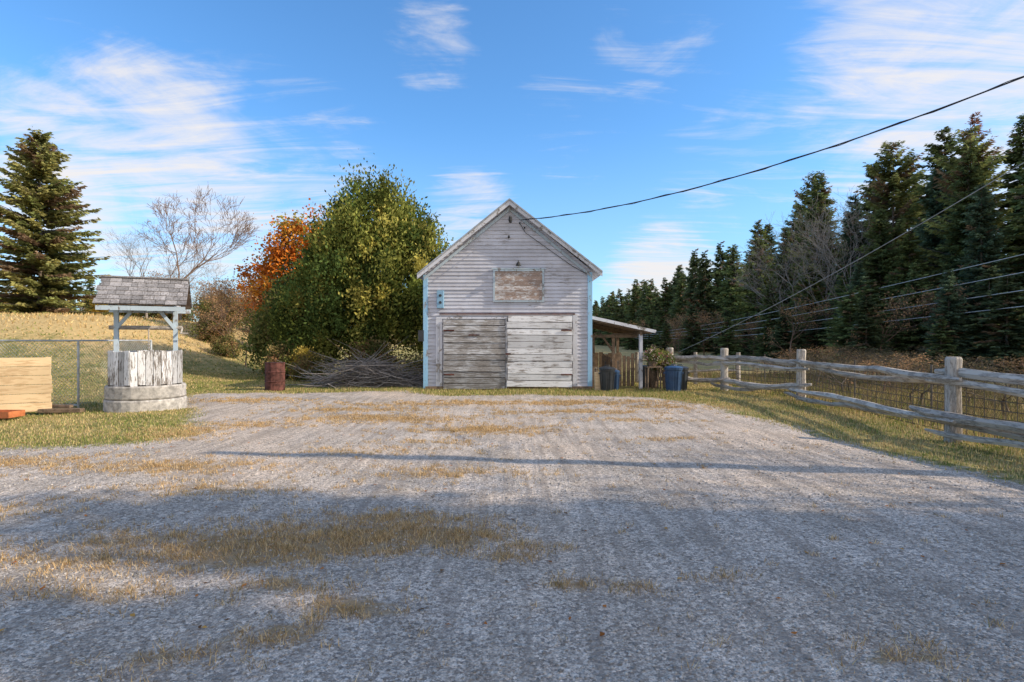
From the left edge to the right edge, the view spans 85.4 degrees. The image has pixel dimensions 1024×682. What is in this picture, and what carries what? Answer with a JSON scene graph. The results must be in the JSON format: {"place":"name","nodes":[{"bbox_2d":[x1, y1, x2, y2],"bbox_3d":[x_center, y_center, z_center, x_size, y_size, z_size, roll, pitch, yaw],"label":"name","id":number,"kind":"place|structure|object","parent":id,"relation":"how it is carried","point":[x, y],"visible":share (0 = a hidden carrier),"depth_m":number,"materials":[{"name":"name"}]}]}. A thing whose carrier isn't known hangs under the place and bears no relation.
{"place":"outdoors","nodes":[
{"label":"outdoors","id":0,"kind":"place"},
{"bbox_2d":[0,311,342,388],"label":"hillside grass","id":1,"kind":"structure","parent":0,"point":[86,318],"depth_m":26.69,"materials":[{"name":"plant"}]},
{"bbox_2d":[277,386,699,397],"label":"garage front grass","id":2,"kind":"structure","parent":0,"point":[634,392],"depth_m":16.67,"materials":[{"name":"plant"}]},
{"bbox_2d":[0,396,1013,681],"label":"dry grass","id":3,"kind":"structure","parent":0,"point":[348,540],"depth_m":4.58,"materials":[{"name":"beige plant"}]},
{"bbox_2d":[0,390,1023,681],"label":"gravel driveway","id":4,"kind":"structure","parent":0,"point":[896,474],"depth_m":4.15,"materials":[{"name":"grey gravel"}]},
{"bbox_2d":[0,390,1006,635],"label":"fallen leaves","id":5,"kind":"object","parent":4,"relation":"on","point":[485,622],"visible":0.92,"depth_m":5.06,"materials":[{"name":"brown plant"}]},
{"bbox_2d":[0,314,1023,481],"bbox_3d":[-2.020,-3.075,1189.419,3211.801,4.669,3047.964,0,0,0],"label":"ground","id":6,"kind":"structure","parent":0,"point":[160,342],"depth_m":22.25,"materials":[{"name":"green plant"}]},
{"bbox_2d":[0,252,14,312],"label":"spruce tree","id":7,"kind":"object","parent":6,"relation":"on","point":[6,287],"visible":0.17,"depth_m":42.51,"materials":[{"name":"green plant"}]},
{"bbox_2d":[0,410,24,418],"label":"planter tray","id":8,"kind":"object","parent":6,"relation":"on","point":[5,414],"visible":1,"depth_m":11.10,"materials":[{"name":"orange plastic"}]},
{"bbox_2d":[0,357,52,413],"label":"wooden panel","id":9,"kind":"object","parent":6,"relation":"on","point":[15,377],"visible":0.88,"depth_m":11.83,"materials":[{"name":"brown wood"}]},
{"bbox_2d":[0,128,112,315],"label":"spruce tree","id":10,"kind":"object","parent":6,"relation":"on","point":[51,282],"visible":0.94,"depth_m":39.38,"materials":[{"name":"green plant"}]},
{"bbox_2d":[38,404,84,412],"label":"timber offcuts","id":11,"kind":"object","parent":6,"relation":"on","point":[58,408],"visible":0.81,"depth_m":11.96,"materials":[{"name":"brown wood"}]},
{"bbox_2d":[0,340,151,407],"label":"chain link fence","id":12,"kind":"object","parent":6,"relation":"on","point":[79,374],"visible":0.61,"depth_m":12.85,"materials":[{"name":"metal"}]},
{"bbox_2d":[84,298,113,315],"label":"bush","id":13,"kind":"object","parent":6,"relation":"on","point":[93,306],"visible":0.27,"depth_m":42.56,"materials":[{"name":"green plant"}]},
{"bbox_2d":[95,222,182,317],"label":"bare tree","id":14,"kind":"object","parent":6,"relation":"on","point":[133,260],"visible":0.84,"depth_m":42.67,"materials":[{"name":"grey plant"}]},
{"bbox_2d":[92,275,191,412],"bbox_3d":[-8.508,0.063,12.894,1.752,3.095,1.648,0,0,-25],"label":"wishing well","id":15,"kind":"object","parent":6,"relation":"on","point":[127,388],"visible":0.99,"depth_m":12.45,"materials":[{"name":"wood"}]},
{"bbox_2d":[134,313,187,318],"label":"bush","id":16,"kind":"object","parent":6,"relation":"on","point":[141,314],"visible":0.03,"depth_m":48.18,"materials":[{"name":"green plant"}]},
{"bbox_2d":[148,302,193,320],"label":"bush","id":17,"kind":"object","parent":6,"relation":"on","point":[168,315],"visible":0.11,"depth_m":46.39,"materials":[{"name":"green plant"}]},
{"bbox_2d":[150,247,219,320],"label":"bare tree","id":18,"kind":"object","parent":6,"relation":"on","point":[180,315],"visible":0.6,"depth_m":46.19,"materials":[{"name":"grey plant"}]},
{"bbox_2d":[0,368,376,451],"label":"lawn grass","id":19,"kind":"structure","parent":6,"relation":"on","point":[104,419],"depth_m":11.02,"materials":[{"name":"green plant"}]},
{"bbox_2d":[138,185,258,277],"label":"bare tree","id":20,"kind":"object","parent":6,"relation":"on","point":[194,240],"visible":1,"depth_m":40.92,"materials":[{"name":"grey plant"}]},
{"bbox_2d":[4,274,398,347],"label":"distant trees","id":21,"kind":"object","parent":6,"relation":"on","point":[89,286],"visible":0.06,"depth_m":68.30,"materials":[{"name":"green plant"}]},
{"bbox_2d":[184,281,234,321],"bbox_3d":[-18.479,-2.095,34.579,2.730,3.555,5.088,0,0,-42],"label":"bare shrub","id":22,"kind":"object","parent":6,"relation":"on","point":[214,295],"visible":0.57,"depth_m":34.39,"materials":[{"name":"brown plant"}]},
{"bbox_2d":[191,289,227,320],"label":"bush","id":23,"kind":"object","parent":6,"relation":"on","point":[201,301],"visible":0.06,"depth_m":45.29,"materials":[{"name":"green plant"}]},
{"bbox_2d":[184,311,237,342],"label":"bush","id":24,"kind":"object","parent":6,"relation":"on","point":[207,337],"visible":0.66,"depth_m":30.75,"materials":[{"name":"brown plant"}]},
{"bbox_2d":[181,259,243,300],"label":"bare tree","id":25,"kind":"object","parent":6,"relation":"on","point":[215,269],"visible":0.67,"depth_m":37.83,"materials":[{"name":"grey plant"}]},
{"bbox_2d":[187,295,241,327],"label":"bush","id":26,"kind":"object","parent":6,"relation":"on","point":[207,308],"visible":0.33,"depth_m":36.10,"materials":[{"name":"brown plant"}]},
{"bbox_2d":[184,303,249,355],"bbox_3d":[-14.953,-0.524,28.871,2.366,3.081,4.409,0,0,44],"label":"bare shrub","id":27,"kind":"object","parent":6,"relation":"on","point":[233,318],"visible":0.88,"depth_m":28.61,"materials":[{"name":"brown plant"}]},
{"bbox_2d":[190,278,254,318],"bbox_3d":[-19.851,-2.434,37.295,5.427,3.792,2.912,0,0,14],"label":"bare shrub","id":28,"kind":"object","parent":6,"relation":"on","point":[210,292],"visible":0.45,"depth_m":37.16,"materials":[{"name":"brown plant"}]},
{"bbox_2d":[196,277,251,311],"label":"bare shrub","id":29,"kind":"object","parent":6,"relation":"on","point":[216,286],"visible":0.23,"depth_m":43.37,"materials":[{"name":"brown plant"}]},
{"bbox_2d":[183,287,267,340],"bbox_3d":[-15.582,-1.343,30.799,5.427,3.792,2.912,0,0,-1],"label":"bare shrub","id":30,"kind":"object","parent":6,"relation":"on","point":[239,299],"visible":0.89,"depth_m":30.74,"materials":[{"name":"brown plant"}]},
{"bbox_2d":[207,331,244,358],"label":"bush","id":31,"kind":"object","parent":6,"relation":"on","point":[219,345],"visible":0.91,"depth_m":28.52,"materials":[{"name":"green plant"}]},
{"bbox_2d":[206,278,248,326],"bbox_3d":[-17.073,-1.967,33.500,3.276,4.266,6.105,0,0,-12],"label":"bare shrub","id":32,"kind":"object","parent":6,"relation":"on","point":[229,295],"visible":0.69,"depth_m":33.47,"materials":[{"name":"brown plant"}]},
{"bbox_2d":[206,293,253,326],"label":"bush","id":33,"kind":"object","parent":6,"relation":"on","point":[237,308],"visible":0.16,"depth_m":42.23,"materials":[{"name":"brown plant"}]},
{"bbox_2d":[209,319,256,366],"bbox_3d":[-13.041,0.100,27.225,3.731,2.607,2.002,0,0,34],"label":"bare shrub","id":34,"kind":"object","parent":6,"relation":"on","point":[241,329],"visible":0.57,"depth_m":27.33,"materials":[{"name":"brown plant"}]},
{"bbox_2d":[224,271,262,319],"bbox_3d":[-15.498,-1.905,34.653,4.186,5.451,7.801,0,0,-35],"label":"bare shrub","id":35,"kind":"object","parent":6,"relation":"on","point":[242,283],"visible":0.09,"depth_m":34.59,"materials":[{"name":"brown plant"}]},
{"bbox_2d":[236,308,255,331],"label":"bush","id":36,"kind":"object","parent":6,"relation":"on","point":[247,319],"visible":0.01,"depth_m":40.12,"materials":[{"name":"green plant"}]},
{"bbox_2d":[230,274,318,373],"bbox_3d":[-10.556,-0.533,25.631,4.211,5.507,3.943,0,0,0],"label":"cedar tree","id":37,"kind":"object","parent":6,"relation":"on","point":[257,338],"visible":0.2,"depth_m":24.81,"materials":[{"name":"green plant"}]},
{"bbox_2d":[264,362,285,390],"bbox_3d":[-7.500,1.114,17.553,0.618,0.882,0.624,0,0,0],"label":"rusty barrel","id":38,"kind":"object","parent":6,"relation":"on","point":[274,376],"visible":1,"depth_m":17.30,"materials":[{"name":"metal"}]},
{"bbox_2d":[251,340,299,378],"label":"bush","id":39,"kind":"object","parent":6,"relation":"on","point":[275,354],"visible":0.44,"depth_m":22.00,"materials":[{"name":"green plant"}]},
{"bbox_2d":[233,198,326,315],"bbox_3d":[-12.547,-3.022,32.607,7.469,10.551,5.372,0,0,-11],"label":"maple tree","id":40,"kind":"object","parent":6,"relation":"on","point":[274,258],"visible":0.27,"depth_m":31.54,"materials":[{"name":"orange plant"}]},
{"bbox_2d":[285,345,325,379],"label":"bush","id":41,"kind":"object","parent":6,"relation":"on","point":[301,349],"visible":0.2,"depth_m":21.73,"materials":[{"name":"green plant"}]},
{"bbox_2d":[285,350,331,381],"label":"bush","id":42,"kind":"object","parent":6,"relation":"on","point":[306,363],"visible":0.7,"depth_m":21.08,"materials":[{"name":"green plant"}]},
{"bbox_2d":[260,337,422,389],"bbox_3d":[-4.896,0.676,19.027,7.705,1.750,3.138,0,0,0],"label":"brush pile","id":43,"kind":"object","parent":6,"relation":"on","point":[381,375],"visible":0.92,"depth_m":18.82,"materials":[{"name":"grey plant"}]},
{"bbox_2d":[254,158,453,376],"bbox_3d":[-6.433,-2.978,24.116,8.944,10.468,6.035,0,0,0],"label":"deciduous tree","id":44,"kind":"object","parent":6,"relation":"on","point":[355,281],"visible":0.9,"depth_m":22.65,"materials":[{"name":"green plant"}]},
{"bbox_2d":[342,335,408,376],"bbox_3d":[-5.475,0.862,21.856,2.640,2.247,2.756,0,0,17],"label":"bush","id":45,"kind":"object","parent":6,"relation":"on","point":[375,349],"visible":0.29,"depth_m":21.47,"materials":[{"name":"green plant"}]},
{"bbox_2d":[398,351,422,380],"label":"bush","id":46,"kind":"object","parent":6,"relation":"on","point":[418,364],"visible":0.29,"depth_m":20.20,"materials":[{"name":"green plant"}]},
{"bbox_2d":[417,198,602,389],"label":"garage","id":47,"kind":"structure","parent":6,"relation":"on","point":[507,296],"depth_m":17.61,"materials":[{"name":"paint"}]},
{"bbox_2d":[443,320,505,388],"bbox_3d":[-1.192,0.428,17.575,2.000,2.202,0.050,0,0,0],"label":"left door","id":48,"kind":"structure","parent":47,"relation":"in","point":[477,365],"depth_m":17.56,"materials":[{"name":"grey wood"}]},
{"bbox_2d":[507,316,572,386],"bbox_3d":[0.877,0.334,17.536,2.091,2.256,0.051,0,0,0],"label":"right door","id":49,"kind":"structure","parent":47,"relation":"in","point":[520,367],"depth_m":17.52,"materials":[{"name":"grey wood"}]},
{"bbox_2d":[594,372,600,389],"bbox_3d":[2.725,1.270,17.403,0.250,0.580,0.240,0,0,0],"label":"wooden crate","id":50,"kind":"object","parent":6,"relation":"on","point":[596,380],"visible":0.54,"depth_m":17.30,"materials":[{"name":"brown wood"}]},
{"bbox_2d":[598,365,615,391],"bbox_3d":[2.950,1.154,17.203,0.524,0.825,0.506,0,0,0],"label":"garbage can","id":51,"kind":"object","parent":6,"relation":"on","point":[607,373],"visible":0.96,"depth_m":17.03,"materials":[{"name":"black plastic"}]},
{"bbox_2d":[613,368,620,390],"bbox_3d":[3.220,1.219,17.503,0.400,0.712,0.374,0,0,0],"label":"blue barrel","id":52,"kind":"object","parent":6,"relation":"on","point":[616,379],"visible":0.45,"depth_m":17.36,"materials":[{"name":"plastic"}]},
{"bbox_2d":[592,316,655,388],"bbox_3d":[3.585,0.424,20.166,2.071,2.460,4.870,0,0,0],"label":"lean to shed","id":53,"kind":"object","parent":6,"relation":"on","point":[618,330],"visible":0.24,"depth_m":18.55,"materials":[{"name":"wood"}]},
{"bbox_2d":[638,365,649,387],"bbox_3d":[4.500,1.162,18.603,0.503,0.803,0.484,0,0,0],"label":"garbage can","id":54,"kind":"object","parent":6,"relation":"on","point":[644,377],"visible":0.3,"depth_m":18.43,"materials":[{"name":"black plastic"}]},
{"bbox_2d":[644,361,661,389],"bbox_3d":[4.475,1.110,17.603,0.450,0.940,0.400,0,0,0],"label":"plant stand","id":55,"kind":"object","parent":6,"relation":"on","point":[653,365],"visible":0.8,"depth_m":17.45,"materials":[{"name":"brown wood"}]},
{"bbox_2d":[634,344,665,372],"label":"flower plant","id":56,"kind":"object","parent":55,"relation":"on","point":[653,354],"visible":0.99,"depth_m":17.48,"materials":[{"name":"green plant"}]},
{"bbox_2d":[649,369,665,388],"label":"flower pots","id":57,"kind":"object","parent":6,"relation":"on","point":[653,379],"visible":0.41,"depth_m":18.16,"materials":[{"name":"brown wood"}]},
{"bbox_2d":[653,348,676,369],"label":"flower plant","id":58,"kind":"object","parent":57,"relation":"in","point":[669,359],"visible":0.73,"depth_m":17.83,"materials":[{"name":"green plant"}]},
{"bbox_2d":[663,364,683,391],"bbox_3d":[4.920,1.125,16.903,0.586,0.848,0.572,0,0,0],"label":"blue garbage bin","id":59,"kind":"object","parent":6,"relation":"on","point":[673,377],"visible":0.95,"depth_m":16.71,"materials":[{"name":"plastic"}]},
{"bbox_2d":[626,352,740,383],"bbox_3d":[6.148,1.129,20.049,3.969,1.450,0.184,0,0,13],"label":"rail fence","id":60,"kind":"object","parent":6,"relation":"on","point":[694,371],"visible":0.38,"depth_m":19.89,"materials":[{"name":"grey wood"}]},
{"bbox_2d":[677,364,689,390],"bbox_3d":[5.280,1.145,17.403,0.544,0.825,0.528,0,0,0],"label":"garbage can","id":61,"kind":"object","parent":6,"relation":"on","point":[684,379],"visible":0.45,"depth_m":17.21,"materials":[{"name":"black plastic"}]},
{"bbox_2d":[706,244,745,348],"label":"spruce tree","id":62,"kind":"object","parent":6,"relation":"on","point":[730,285],"visible":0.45,"depth_m":80.74,"materials":[{"name":"green plant"}]},
{"bbox_2d":[722,219,781,353],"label":"spruce tree","id":63,"kind":"object","parent":6,"relation":"on","point":[759,245],"visible":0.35,"depth_m":71.72,"materials":[{"name":"green plant"}]},
{"bbox_2d":[736,224,782,346],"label":"spruce tree","id":64,"kind":"object","parent":6,"relation":"on","point":[771,239],"visible":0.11,"depth_m":75.60,"materials":[{"name":"green plant"}]},
{"bbox_2d":[725,227,804,311],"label":"bare tree","id":65,"kind":"object","parent":6,"relation":"on","point":[741,277],"visible":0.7,"depth_m":63.71,"materials":[{"name":"brown plant"}]},
{"bbox_2d":[749,281,786,355],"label":"spruce tree","id":66,"kind":"object","parent":6,"relation":"on","point":[766,300],"visible":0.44,"depth_m":56.91,"materials":[{"name":"green plant"}]},
{"bbox_2d":[752,228,799,321],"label":"spruce tree","id":67,"kind":"object","parent":6,"relation":"on","point":[787,234],"visible":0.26,"depth_m":63.74,"materials":[{"name":"green plant"}]},
{"bbox_2d":[738,220,838,315],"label":"bare tree","id":68,"kind":"object","parent":6,"relation":"on","point":[786,271],"visible":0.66,"depth_m":55.91,"materials":[{"name":"grey plant"}]},
{"bbox_2d":[774,203,805,303],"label":"spruce tree","id":69,"kind":"object","parent":6,"relation":"on","point":[790,223],"visible":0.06,"depth_m":66.92,"materials":[{"name":"green plant"}]},
{"bbox_2d":[777,260,833,358],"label":"spruce tree","id":70,"kind":"object","parent":6,"relation":"on","point":[815,289],"visible":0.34,"depth_m":52.12,"materials":[{"name":"green plant"}]},
{"bbox_2d":[778,171,835,308],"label":"pine tree","id":71,"kind":"object","parent":6,"relation":"on","point":[804,194],"visible":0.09,"depth_m":61.47,"materials":[{"name":"green plant"}]},
{"bbox_2d":[592,181,1023,374],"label":"conifer forest","id":72,"kind":"object","parent":6,"relation":"on","point":[688,304],"visible":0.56,"depth_m":47.22,"materials":[{"name":"green plant"}]},
{"bbox_2d":[778,198,842,339],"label":"spruce tree","id":73,"kind":"object","parent":6,"relation":"on","point":[820,207],"visible":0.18,"depth_m":55.03,"materials":[{"name":"green plant"}]},
{"bbox_2d":[779,170,841,320],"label":"spruce tree","id":74,"kind":"object","parent":6,"relation":"on","point":[821,193],"visible":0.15,"depth_m":59.38,"materials":[{"name":"green plant"}]},
{"bbox_2d":[745,197,903,339],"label":"bare tree","id":75,"kind":"object","parent":6,"relation":"on","point":[827,289],"visible":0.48,"depth_m":51.92,"materials":[{"name":"grey plant"}]},
{"bbox_2d":[771,185,896,300],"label":"bare tree","id":76,"kind":"object","parent":6,"relation":"on","point":[826,237],"visible":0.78,"depth_m":45.34,"materials":[{"name":"grey plant"}]},
{"bbox_2d":[814,264,853,360],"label":"spruce tree","id":77,"kind":"object","parent":6,"relation":"on","point":[842,286],"visible":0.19,"depth_m":47.48,"materials":[{"name":"green plant"}]},
{"bbox_2d":[659,348,1023,448],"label":"split rail fence","id":78,"kind":"object","parent":6,"relation":"on","point":[953,419],"visible":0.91,"depth_m":9.45,"materials":[{"name":"grey wood"}]},
{"bbox_2d":[662,366,1023,441],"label":"tall weeds","id":79,"kind":"object","parent":6,"relation":"on","point":[745,377],"visible":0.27,"depth_m":17.25,"materials":[{"name":"brown plant"}]},
{"bbox_2d":[820,194,871,321],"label":"spruce tree","id":80,"kind":"object","parent":6,"relation":"on","point":[851,235],"visible":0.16,"depth_m":49.33,"materials":[{"name":"green plant"}]},
{"bbox_2d":[839,285,861,338],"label":"spruce tree","id":81,"kind":"object","parent":6,"relation":"on","point":[856,289],"visible":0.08,"depth_m":40.92,"materials":[{"name":"green plant"}]},
{"bbox_2d":[834,262,877,324],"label":"spruce tree","id":82,"kind":"object","parent":6,"relation":"on","point":[861,274],"visible":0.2,"depth_m":43.35,"materials":[{"name":"green plant"}]},
{"bbox_2d":[823,163,896,307],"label":"spruce tree","id":83,"kind":"object","parent":6,"relation":"on","point":[868,192],"visible":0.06,"depth_m":52.91,"materials":[{"name":"green plant"}]},
{"bbox_2d":[729,354,1023,440],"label":"wire fence","id":84,"kind":"object","parent":6,"relation":"on","point":[912,389],"visible":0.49,"depth_m":10.86,"materials":[{"name":"grey metal"}]},
{"bbox_2d":[831,140,925,316],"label":"pine tree","id":85,"kind":"object","parent":6,"relation":"on","point":[895,186],"visible":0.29,"depth_m":45.58,"materials":[{"name":"green plant"}]},
{"bbox_2d":[854,208,902,318],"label":"spruce tree","id":86,"kind":"object","parent":6,"relation":"on","point":[881,264],"visible":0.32,"depth_m":44.16,"materials":[{"name":"green plant"}]},
{"bbox_2d":[742,345,1023,416],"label":"brush thicket","id":87,"kind":"object","parent":6,"relation":"on","point":[904,363],"visible":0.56,"depth_m":19.91,"materials":[{"name":"brown plant"}]},
{"bbox_2d":[884,153,928,258],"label":"spruce tree","id":88,"kind":"object","parent":6,"relation":"on","point":[912,184],"visible":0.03,"depth_m":47.13,"materials":[{"name":"green plant"}]},
{"bbox_2d":[876,231,938,348],"bbox_3d":[27.877,-2.729,38.922,7.319,9.990,6.096,0,0,-28],"label":"spruce tree","id":89,"kind":"object","parent":6,"relation":"on","point":[905,248],"visible":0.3,"depth_m":38.65,"materials":[{"name":"green plant"}]},
{"bbox_2d":[879,262,955,367],"bbox_3d":[26.215,-1.479,35.875,4.848,7.280,3.906,0,0,-39],"label":"spruce tree","id":90,"kind":"object","parent":6,"relation":"on","point":[913,274],"visible":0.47,"depth_m":35.78,"materials":[{"name":"green plant"}]},
{"bbox_2d":[896,167,955,318],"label":"spruce tree","id":91,"kind":"object","parent":6,"relation":"on","point":[935,207],"visible":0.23,"depth_m":40.24,"materials":[{"name":"green plant"}]},
{"bbox_2d":[900,126,988,293],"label":"spruce tree","id":92,"kind":"object","parent":6,"relation":"on","point":[935,151],"visible":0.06,"depth_m":43.09,"materials":[{"name":"green plant"}]},
{"bbox_2d":[918,269,977,368],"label":"spruce tree","id":93,"kind":"object","parent":6,"relation":"on","point":[948,288],"visible":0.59,"depth_m":31.30,"materials":[{"name":"green plant"}]},
{"bbox_2d":[924,150,1009,359],"bbox_3d":[29.988,-4.990,36.691,6.296,15.240,6.298,0,0,36],"label":"spruce tree","id":94,"kind":"object","parent":6,"relation":"on","point":[957,237],"visible":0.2,"depth_m":36.41,"materials":[{"name":"green plant"}]},
{"bbox_2d":[917,125,1023,324],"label":"pine tree","id":95,"kind":"object","parent":6,"relation":"on","point":[970,143],"visible":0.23,"depth_m":37.57,"materials":[{"name":"green plant"}]},
{"bbox_2d":[952,112,993,254],"bbox_3d":[32.877,-7.100,39.541,4.466,18.366,5.314,0,0,-29],"label":"evergreen tree","id":96,"kind":"object","parent":6,"relation":"on","point":[974,122],"visible":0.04,"depth_m":39.43,"materials":[{"name":"green plant"}]},
{"bbox_2d":[936,182,1021,369],"bbox_3d":[28.835,-3.729,33.698,5.414,11.756,4.346,0,0,19],"label":"spruce tree","id":97,"kind":"object","parent":6,"relation":"on","point":[982,240],"visible":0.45,"depth_m":33.62,"materials":[{"name":"green plant"}]},
{"bbox_2d":[969,139,1023,370],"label":"spruce tree","id":98,"kind":"object","parent":6,"relation":"on","point":[1017,260],"visible":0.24,"depth_m":33.16,"materials":[{"name":"green plant"}]},
{"bbox_2d":[988,113,1023,288],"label":"spruce tree","id":99,"kind":"object","parent":6,"relation":"on","point":[1016,154],"visible":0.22,"depth_m":38.98,"materials":[{"name":"green plant"}]},
{"bbox_2d":[998,210,1023,345],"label":"spruce tree","id":100,"kind":"object","parent":6,"relation":"on","point":[1015,239],"visible":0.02,"depth_m":36.10,"materials":[{"name":"green plant"}]},
{"bbox_2d":[0,0,1023,321],"label":"sky","id":101,"kind":"structure","parent":0,"point":[549,107],"materials":[{"name":"blue"}]},
{"bbox_2d":[626,378,1023,483],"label":"verge grass","id":102,"kind":"structure","parent":0,"point":[699,392],"depth_m":10.61,"materials":[{"name":"green plant"}]},
{"bbox_3d":[10.400,-2.761,5.749,0.351,9.304,0.650,0,0,0],"label":"utility pole","id":103,"kind":"object","parent":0,"visible":0},
{"bbox_2d":[521,76,1023,219],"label":"service wire","id":104,"kind":"object","parent":103,"relation":"attached to","point":[951,104],"visible":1,"depth_m":10.90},
{"bbox_2d":[679,162,1023,351],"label":"guy wire","id":105,"kind":"object","parent":103,"relation":"attached to","point":[872,251],"visible":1,"depth_m":11.88,"materials":[{"name":"metal"}]},
{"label":"utility pole","id":106,"kind":"object","parent":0,"visible":0},
{"bbox_2d":[637,254,1023,338],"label":"power lines","id":107,"kind":"object","parent":106,"relation":"attached to","point":[881,299],"visible":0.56,"depth_m":34.93,"materials":[{"name":"metal"}]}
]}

